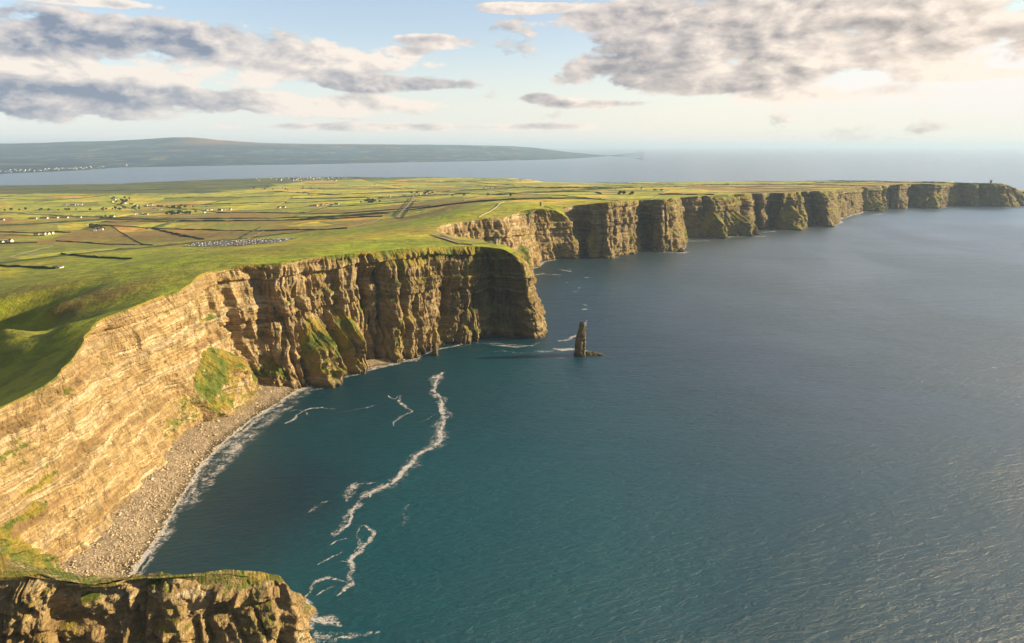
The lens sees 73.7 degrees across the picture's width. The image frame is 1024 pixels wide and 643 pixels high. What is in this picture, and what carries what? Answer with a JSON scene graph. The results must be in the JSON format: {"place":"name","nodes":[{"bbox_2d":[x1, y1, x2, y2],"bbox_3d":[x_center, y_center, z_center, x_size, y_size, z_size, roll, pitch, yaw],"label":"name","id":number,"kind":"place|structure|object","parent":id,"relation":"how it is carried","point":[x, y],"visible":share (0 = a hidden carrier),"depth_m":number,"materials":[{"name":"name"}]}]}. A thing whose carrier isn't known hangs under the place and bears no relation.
{"place":"outdoors","nodes":[
{"label":"outdoors","id":0,"kind":"place"},
{"bbox_2d":[0,527,316,642],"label":"headland","id":1,"kind":"structure","parent":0,"point":[43,599],"depth_m":463.10,"materials":[{"name":"brown stone"}]},
{"bbox_2d":[60,351,420,577],"bbox_3d":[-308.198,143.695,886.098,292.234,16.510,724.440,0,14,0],"label":"beach","id":2,"kind":"structure","parent":0,"point":[146,535],"depth_m":725.84,"materials":[{"name":"beige gravel"}]},
{"bbox_2d":[0,246,547,568],"bbox_3d":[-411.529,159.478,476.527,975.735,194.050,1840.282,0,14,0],"label":"cliff","id":3,"kind":"structure","parent":0,"point":[106,416],"depth_m":956.55,"materials":[{"name":"beige stone"}]},
{"bbox_2d":[0,137,644,173],"bbox_3d":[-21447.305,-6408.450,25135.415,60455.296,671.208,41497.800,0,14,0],"label":"hills","id":4,"kind":"structure","parent":0,"point":[167,152],"depth_m":19501.41,"materials":[{"name":"green plant"}]},
{"bbox_2d":[396,195,414,216],"bbox_3d":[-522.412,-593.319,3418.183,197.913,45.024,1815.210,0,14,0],"label":"road","id":5,"kind":"structure","parent":0,"point":[405,207],"depth_m":3030.47,"materials":[{"name":"grey asphalt"}]},
{"bbox_2d":[436,209,580,270],"bbox_3d":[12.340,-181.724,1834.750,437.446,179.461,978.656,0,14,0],"label":"cliff","id":6,"kind":"structure","parent":0,"point":[534,238],"depth_m":2103.66,"materials":[{"name":"brown stone"}]},
{"bbox_2d":[0,147,1023,642],"bbox_3d":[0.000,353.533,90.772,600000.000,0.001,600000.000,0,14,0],"label":"sea","id":7,"kind":"structure","parent":0,"point":[812,433],"depth_m":848.40,"materials":[{"name":"liquid"}]},
{"bbox_2d":[128,343,543,576],"bbox_3d":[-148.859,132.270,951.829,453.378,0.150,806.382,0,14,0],"label":"sea foam","id":8,"kind":"object","parent":7,"relation":"on","point":[142,560],"visible":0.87,"depth_m":803.15,"materials":[{"name":"grey"}]},
{"bbox_2d":[287,372,451,638],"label":"sea foam","id":9,"kind":"object","parent":7,"relation":"on","point":[374,533],"visible":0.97,"depth_m":715.95,"materials":[{"name":"grey"}]},
{"bbox_2d":[431,343,437,355],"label":"skerry","id":10,"kind":"structure","parent":7,"relation":"in","point":[434,351],"depth_m":1224.68,"materials":[{"name":"stone"}]},
{"bbox_2d":[536,270,587,357],"bbox_3d":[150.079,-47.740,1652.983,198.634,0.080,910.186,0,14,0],"label":"sea foam","id":11,"kind":"object","parent":7,"relation":"on","point":[572,336],"visible":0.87,"depth_m":1271.16,"materials":[{"name":"grey"}]},
{"bbox_2d":[574,322,585,356],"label":"sea stack","id":12,"kind":"object","parent":7,"relation":"in","point":[580,343],"visible":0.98,"depth_m":1216.74,"materials":[{"name":"brown stone"}]},
{"bbox_2d":[585,351,603,355],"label":"skerry","id":13,"kind":"structure","parent":7,"relation":"in","point":[590,353],"depth_m":1229.44,"materials":[{"name":"brown stone"}]},
{"bbox_2d":[752,225,758,234],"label":"sea stack","id":14,"kind":"object","parent":7,"relation":"in","point":[755,231],"visible":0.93,"depth_m":2892.90,"materials":[{"name":"stone"}]},
{"bbox_2d":[532,206,1020,271],"bbox_3d":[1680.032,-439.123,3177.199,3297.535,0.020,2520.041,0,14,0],"label":"sea foam","id":15,"kind":"object","parent":7,"relation":"on","point":[760,236],"visible":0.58,"depth_m":3142.83,"materials":[{"name":"grey"}]},
{"bbox_2d":[0,177,1023,406],"bbox_3d":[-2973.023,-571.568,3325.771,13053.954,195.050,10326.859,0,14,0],"label":"ground","id":16,"kind":"structure","parent":0,"point":[49,318],"depth_m":2183.97,"materials":[{"name":"green plant"}]},
{"bbox_2d":[0,242,37,243],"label":"hedge","id":17,"kind":"object","parent":16,"relation":"on","point":[15,242],"visible":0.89,"depth_m":2165.99,"materials":[{"name":"green plant"}]},
{"bbox_2d":[5,234,44,235],"bbox_3d":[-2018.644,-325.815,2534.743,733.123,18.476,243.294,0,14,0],"label":"field wall","id":18,"kind":"structure","parent":16,"relation":"on","point":[26,235],"depth_m":2438.43,"materials":[{"name":"stone"}]},
{"bbox_2d":[0,264,56,268],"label":"hedge","id":19,"kind":"object","parent":16,"relation":"on","point":[44,267],"visible":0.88,"depth_m":1482.05,"materials":[{"name":"green plant"}]},
{"bbox_2d":[10,245,53,256],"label":"field wall","id":20,"kind":"structure","parent":16,"relation":"on","point":[31,251],"depth_m":1887.60,"materials":[{"name":"stone"}]},
{"bbox_2d":[0,231,70,232],"bbox_3d":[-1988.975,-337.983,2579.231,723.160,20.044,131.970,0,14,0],"label":"hedge","id":21,"kind":"object","parent":16,"relation":"on","point":[35,232],"visible":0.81,"depth_m":2543.76,"materials":[{"name":"green plant"}]},
{"bbox_2d":[5,186,97,189],"bbox_3d":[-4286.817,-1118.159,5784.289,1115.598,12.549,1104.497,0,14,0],"label":"hedge","id":22,"kind":"object","parent":16,"relation":"on","point":[40,188],"visible":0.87,"depth_m":5941.82,"materials":[{"name":"green plant"}]},
{"bbox_2d":[4,222,99,226],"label":"field wall","id":23,"kind":"structure","parent":16,"relation":"on","point":[56,224],"depth_m":2868.68,"materials":[{"name":"stone"}]},
{"bbox_2d":[0,218,104,224],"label":"hedge","id":24,"kind":"object","parent":16,"relation":"on","point":[46,222],"visible":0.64,"depth_m":2974.70,"materials":[{"name":"green plant"}]},
{"bbox_2d":[0,219,106,225],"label":"hedge","id":25,"kind":"object","parent":16,"relation":"on","point":[54,222],"visible":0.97,"depth_m":2914.68,"materials":[{"name":"green plant"}]},
{"bbox_2d":[0,184,123,196],"bbox_3d":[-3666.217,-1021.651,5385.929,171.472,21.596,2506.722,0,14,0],"label":"hedge","id":26,"kind":"object","parent":16,"relation":"on","point":[64,190],"visible":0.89,"depth_m":5548.14,"materials":[{"name":"green plant"}]},
{"bbox_2d":[20,213,105,216],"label":"hedge","id":27,"kind":"object","parent":16,"relation":"on","point":[61,215],"visible":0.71,"depth_m":3297.65,"materials":[{"name":"green plant"}]},
{"bbox_2d":[0,210,132,212],"bbox_3d":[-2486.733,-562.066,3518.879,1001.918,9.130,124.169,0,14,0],"label":"field wall","id":28,"kind":"structure","parent":16,"relation":"on","point":[39,212],"depth_m":3522.38,"materials":[{"name":"stone"}]},
{"bbox_2d":[34,195,107,202],"bbox_3d":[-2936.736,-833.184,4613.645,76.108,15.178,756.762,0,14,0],"label":"hedge","id":29,"kind":"object","parent":16,"relation":"on","point":[69,198],"visible":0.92,"depth_m":4542.55,"materials":[{"name":"green plant"}]},
{"bbox_2d":[3,194,154,196],"bbox_3d":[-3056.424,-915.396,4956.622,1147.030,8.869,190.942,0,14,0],"label":"field wall","id":30,"kind":"structure","parent":16,"relation":"on","point":[91,195],"depth_m":4949.20,"materials":[{"name":"stone"}]},
{"bbox_2d":[61,253,132,258],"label":"hedge","id":31,"kind":"object","parent":16,"relation":"on","point":[93,256],"visible":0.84,"depth_m":1625.55,"materials":[{"name":"green plant"}]},
{"bbox_2d":[11,183,196,185],"bbox_3d":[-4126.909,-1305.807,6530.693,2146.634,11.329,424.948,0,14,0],"label":"field wall","id":32,"kind":"structure","parent":16,"relation":"on","point":[50,185],"depth_m":6468.91,"materials":[{"name":"stone"}]},
{"bbox_2d":[56,240,152,244],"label":"hedge","id":33,"kind":"object","parent":16,"relation":"on","point":[105,243],"visible":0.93,"depth_m":2044.23,"materials":[{"name":"green plant"}]},
{"bbox_2d":[99,189,160,190],"bbox_3d":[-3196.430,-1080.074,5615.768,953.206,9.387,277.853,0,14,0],"label":"hedge","id":34,"kind":"object","parent":16,"relation":"on","point":[145,189],"visible":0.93,"depth_m":5658.72,"materials":[{"name":"green plant"}]},
{"bbox_2d":[0,230,292,258],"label":"field wall","id":35,"kind":"structure","parent":16,"relation":"on","point":[135,245],"depth_m":1926.55,"materials":[{"name":"stone"}]},
{"bbox_2d":[122,209,187,216],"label":"hedge","id":36,"kind":"object","parent":16,"relation":"on","point":[155,212],"visible":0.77,"depth_m":3379.79,"materials":[{"name":"green plant"}]},
{"bbox_2d":[0,228,320,263],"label":"hedge","id":37,"kind":"object","parent":16,"relation":"on","point":[172,244],"visible":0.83,"depth_m":1873.57,"materials":[{"name":"green plant"}]},
{"bbox_2d":[146,218,180,228],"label":"hedge","id":38,"kind":"object","parent":16,"relation":"on","point":[165,224],"visible":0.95,"depth_m":2723.21,"materials":[{"name":"green plant"}]},
{"bbox_2d":[101,220,230,221],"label":"hedge","id":39,"kind":"object","parent":16,"relation":"on","point":[167,221],"visible":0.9,"depth_m":2891.13,"materials":[{"name":"green plant"}]},
{"bbox_2d":[83,239,253,253],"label":"field wall","id":40,"kind":"structure","parent":16,"relation":"on","point":[148,248],"depth_m":1826.32,"materials":[{"name":"stone"}]},
{"bbox_2d":[152,227,204,239],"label":"hedge","id":41,"kind":"object","parent":16,"relation":"on","point":[179,234],"visible":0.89,"depth_m":2303.56,"materials":[{"name":"green plant"}]},
{"bbox_2d":[144,201,286,206],"bbox_3d":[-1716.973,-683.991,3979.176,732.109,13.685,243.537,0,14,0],"label":"hedge","id":42,"kind":"object","parent":16,"relation":"on","point":[222,203],"visible":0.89,"depth_m":3993.73,"materials":[{"name":"green plant"}]},
{"bbox_2d":[94,224,347,230],"bbox_3d":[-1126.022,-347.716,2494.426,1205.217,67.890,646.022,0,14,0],"label":"hedge","id":43,"kind":"object","parent":16,"relation":"on","point":[234,230],"visible":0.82,"depth_m":2412.59,"materials":[{"name":"green plant"}]},
{"bbox_2d":[174,204,274,207],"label":"field wall","id":44,"kind":"structure","parent":16,"relation":"on","point":[233,205],"depth_m":3872.11,"materials":[{"name":"stone"}]},
{"bbox_2d":[186,238,294,245],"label":"car park","id":45,"kind":"structure","parent":16,"relation":"on","point":[230,243],"depth_m":1906.02,"materials":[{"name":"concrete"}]},
{"bbox_2d":[107,215,382,220],"bbox_3d":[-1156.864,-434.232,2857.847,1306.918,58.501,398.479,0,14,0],"label":"hedge","id":46,"kind":"object","parent":16,"relation":"on","point":[249,220],"visible":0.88,"depth_m":2836.82,"materials":[{"name":"green plant"}]},
{"bbox_2d":[173,185,319,195],"bbox_3d":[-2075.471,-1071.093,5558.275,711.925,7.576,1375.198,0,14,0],"label":"field wall","id":47,"kind":"structure","parent":16,"relation":"on","point":[242,190],"depth_m":5341.59,"materials":[{"name":"stone"}]},
{"bbox_2d":[217,212,305,212],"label":"hedge","id":48,"kind":"object","parent":16,"relation":"on","point":[256,212],"visible":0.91,"depth_m":3279.00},
{"bbox_2d":[207,185,339,196],"bbox_3d":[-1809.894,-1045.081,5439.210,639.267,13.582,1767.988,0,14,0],"label":"field wall","id":49,"kind":"structure","parent":16,"relation":"on","point":[268,191],"depth_m":5208.29,"materials":[{"name":"stone"}]},
{"bbox_2d":[210,184,367,187],"bbox_3d":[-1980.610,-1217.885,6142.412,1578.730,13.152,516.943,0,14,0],"label":"field wall","id":50,"kind":"structure","parent":16,"relation":"on","point":[297,185],"depth_m":6161.77,"materials":[{"name":"stone"}]},
{"bbox_2d":[113,193,470,217],"bbox_3d":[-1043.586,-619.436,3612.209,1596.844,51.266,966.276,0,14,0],"label":"field wall","id":51,"kind":"structure","parent":16,"relation":"on","point":[286,208],"depth_m":3530.60,"materials":[{"name":"stone"}]},
{"bbox_2d":[165,190,432,198],"bbox_3d":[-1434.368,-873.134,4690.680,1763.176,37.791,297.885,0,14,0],"label":"hedge","id":52,"kind":"object","parent":16,"relation":"on","point":[299,195],"visible":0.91,"depth_m":4692.40,"materials":[{"name":"green plant"}]},
{"bbox_2d":[277,191,323,193],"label":"hedge","id":53,"kind":"object","parent":16,"relation":"on","point":[300,192],"visible":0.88,"depth_m":5068.44,"materials":[{"name":"green plant"}]},
{"bbox_2d":[292,204,332,216],"bbox_3d":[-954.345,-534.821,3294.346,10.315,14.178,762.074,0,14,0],"label":"hedge","id":54,"kind":"object","parent":16,"relation":"on","point":[312,210],"visible":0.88,"depth_m":3265.83,"materials":[{"name":"green plant"}]},
{"bbox_2d":[286,198,378,202],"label":"hedge","id":55,"kind":"object","parent":16,"relation":"on","point":[324,201],"visible":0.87,"depth_m":4010.15,"materials":[{"name":"green plant"}]},
{"bbox_2d":[292,219,376,228],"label":"field wall","id":56,"kind":"structure","parent":16,"relation":"on","point":[336,224],"depth_m":2445.41,"materials":[{"name":"stone"}]},
{"bbox_2d":[308,213,378,217],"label":"field wall","id":57,"kind":"structure","parent":16,"relation":"on","point":[335,216],"depth_m":2836.39,"materials":[{"name":"stone"}]},
{"bbox_2d":[300,213,388,218],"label":"hedge","id":58,"kind":"object","parent":16,"relation":"on","point":[342,216],"visible":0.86,"depth_m":2787.25,"materials":[{"name":"green plant"}]},
{"bbox_2d":[114,198,600,218],"bbox_3d":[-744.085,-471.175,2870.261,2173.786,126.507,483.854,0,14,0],"label":"hedge","id":59,"kind":"object","parent":16,"relation":"on","point":[342,215],"visible":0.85,"depth_m":2858.55,"materials":[{"name":"green plant"}]},
{"bbox_2d":[309,205,429,213],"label":"hedge","id":60,"kind":"object","parent":16,"relation":"on","point":[372,210],"visible":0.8,"depth_m":3022.85,"materials":[{"name":"green plant"}]},
{"bbox_2d":[328,201,416,206],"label":"hedge","id":61,"kind":"object","parent":16,"relation":"on","point":[371,204],"visible":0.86,"depth_m":3532.76,"materials":[{"name":"green plant"}]},
{"bbox_2d":[291,193,469,198],"bbox_3d":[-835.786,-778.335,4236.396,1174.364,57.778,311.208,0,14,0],"label":"hedge","id":62,"kind":"object","parent":16,"relation":"on","point":[374,197],"visible":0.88,"depth_m":4246.22,"materials":[{"name":"green plant"}]},
{"bbox_2d":[353,177,441,177],"bbox_3d":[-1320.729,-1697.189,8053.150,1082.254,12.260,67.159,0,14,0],"label":"hedge","id":63,"kind":"object","parent":16,"relation":"on","point":[396,177],"visible":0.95,"depth_m":8057.86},
{"bbox_2d":[321,195,500,212],"bbox_3d":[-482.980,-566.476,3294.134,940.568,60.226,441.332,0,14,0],"label":"field wall","id":64,"kind":"structure","parent":16,"relation":"on","point":[402,204],"depth_m":3272.18,"materials":[{"name":"stone"}]},
{"bbox_2d":[323,197,590,213],"bbox_3d":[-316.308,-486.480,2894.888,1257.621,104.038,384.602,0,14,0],"label":"field wall","id":65,"kind":"structure","parent":16,"relation":"on","point":[434,205],"depth_m":2934.03,"materials":[{"name":"stone"}]},
{"bbox_2d":[386,180,535,183],"bbox_3d":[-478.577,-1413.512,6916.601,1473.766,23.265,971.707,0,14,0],"label":"hedge","id":66,"kind":"object","parent":16,"relation":"on","point":[460,181],"visible":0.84,"depth_m":6850.63,"materials":[{"name":"green plant"}]},
{"bbox_2d":[442,186,530,191],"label":"hedge","id":67,"kind":"object","parent":16,"relation":"on","point":[489,188],"visible":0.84,"depth_m":4872.27,"materials":[{"name":"green plant"}]},
{"bbox_2d":[357,178,618,200],"bbox_3d":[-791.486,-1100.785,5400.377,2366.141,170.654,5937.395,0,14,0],"label":"field wall","id":68,"kind":"structure","parent":16,"relation":"on","point":[496,194],"depth_m":3396.06,"materials":[{"name":"stone"}]},
{"bbox_2d":[426,197,550,207],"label":"hedge","id":69,"kind":"object","parent":16,"relation":"on","point":[503,199],"visible":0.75,"depth_m":2753.24,"materials":[{"name":"green plant"}]},
{"bbox_2d":[428,184,559,187],"bbox_3d":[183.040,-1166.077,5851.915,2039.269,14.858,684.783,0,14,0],"label":"field wall","id":70,"kind":"structure","parent":16,"relation":"on","point":[496,185],"depth_m":5750.92,"materials":[{"name":"stone"}]},
{"bbox_2d":[497,191,585,194],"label":"hedge","id":71,"kind":"object","parent":16,"relation":"on","point":[543,192],"visible":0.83,"depth_m":3671.86,"materials":[{"name":"green plant"}]},
{"bbox_2d":[452,184,672,191],"bbox_3d":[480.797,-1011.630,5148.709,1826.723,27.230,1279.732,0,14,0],"label":"hedge","id":72,"kind":"object","parent":16,"relation":"on","point":[569,186],"visible":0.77,"depth_m":4948.13,"materials":[{"name":"green plant"}]},
{"bbox_2d":[535,187,608,188],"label":"hedge","id":73,"kind":"object","parent":16,"relation":"on","point":[587,188],"visible":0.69,"depth_m":4449.76,"materials":[{"name":"green plant"}]},
{"bbox_2d":[571,193,659,194],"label":"field wall","id":74,"kind":"structure","parent":16,"relation":"on","point":[600,194],"depth_m":3022.42,"materials":[{"name":"stone"}]},
{"bbox_2d":[502,184,735,193],"bbox_3d":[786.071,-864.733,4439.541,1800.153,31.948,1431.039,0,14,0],"label":"hedge","id":75,"kind":"object","parent":16,"relation":"on","point":[609,188],"visible":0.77,"depth_m":4212.33,"materials":[{"name":"green plant"}]},
{"bbox_2d":[644,184,714,185],"bbox_3d":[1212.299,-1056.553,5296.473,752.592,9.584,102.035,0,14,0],"label":"field wall","id":76,"kind":"structure","parent":16,"relation":"on","point":[666,185],"depth_m":5290.38,"materials":[{"name":"stone"}]},
{"bbox_2d":[659,193,713,194],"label":"hedge","id":77,"kind":"object","parent":16,"relation":"on","point":[683,194],"visible":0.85,"depth_m":2947.33,"materials":[{"name":"green plant"}]},
{"bbox_2d":[598,182,864,185],"bbox_3d":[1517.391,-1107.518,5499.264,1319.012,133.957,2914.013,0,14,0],"label":"hedge","id":78,"kind":"object","parent":16,"relation":"on","point":[761,184],"visible":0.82,"depth_m":4865.04,"materials":[{"name":"green plant"}]},
{"bbox_2d":[748,190,811,192],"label":"hedge","id":79,"kind":"object","parent":16,"relation":"on","point":[774,191],"visible":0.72,"depth_m":3340.18,"materials":[{"name":"green plant"}]},
{"bbox_2d":[753,186,824,187],"bbox_3d":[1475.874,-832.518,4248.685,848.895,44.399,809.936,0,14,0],"label":"field wall","id":80,"kind":"structure","parent":16,"relation":"on","point":[779,186],"depth_m":4009.64,"materials":[{"name":"stone"}]},
{"bbox_2d":[794,182,851,183],"bbox_3d":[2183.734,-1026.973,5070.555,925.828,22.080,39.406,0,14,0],"label":"hedge","id":81,"kind":"object","parent":16,"relation":"on","point":[833,182],"visible":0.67,"depth_m":5075.40,"materials":[{"name":"green plant"}]},
{"bbox_2d":[751,181,932,182],"bbox_3d":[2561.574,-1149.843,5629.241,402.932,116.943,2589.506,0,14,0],"label":"hedge","id":82,"kind":"object","parent":16,"relation":"on","point":[798,181],"visible":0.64,"depth_m":6295.76,"materials":[{"name":"green plant"}]},
{"bbox_2d":[0,0,1023,146],"label":"sky","id":83,"kind":"structure","parent":0,"point":[518,73],"materials":[{"name":"white"}]},
{"bbox_2d":[562,197,687,258],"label":"cliff","id":84,"kind":"structure","parent":0,"point":[611,230],"depth_m":2369.70,"materials":[{"name":"brown stone"}]},
{"bbox_2d":[681,192,805,238],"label":"cliff","id":85,"kind":"structure","parent":0,"point":[721,216],"depth_m":2869.87,"materials":[{"name":"brown stone"}]},
{"bbox_2d":[781,151,815,151],"bbox_3d":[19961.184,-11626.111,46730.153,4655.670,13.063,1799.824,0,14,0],"label":"island","id":86,"kind":"structure","parent":0,"point":[798,151],"depth_m":46722.57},
{"bbox_2d":[796,183,1023,227],"bbox_3d":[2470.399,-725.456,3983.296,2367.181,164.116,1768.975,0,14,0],"label":"cliff","id":87,"kind":"structure","parent":0,"point":[828,208],"depth_m":4110.50,"materials":[{"name":"stone"}]},
{"bbox_2d":[869,147,987,147],"bbox_3d":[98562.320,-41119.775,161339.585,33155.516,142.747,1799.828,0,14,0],"label":"island","id":88,"kind":"structure","parent":0,"point":[928,147],"depth_m":160675.03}
]}

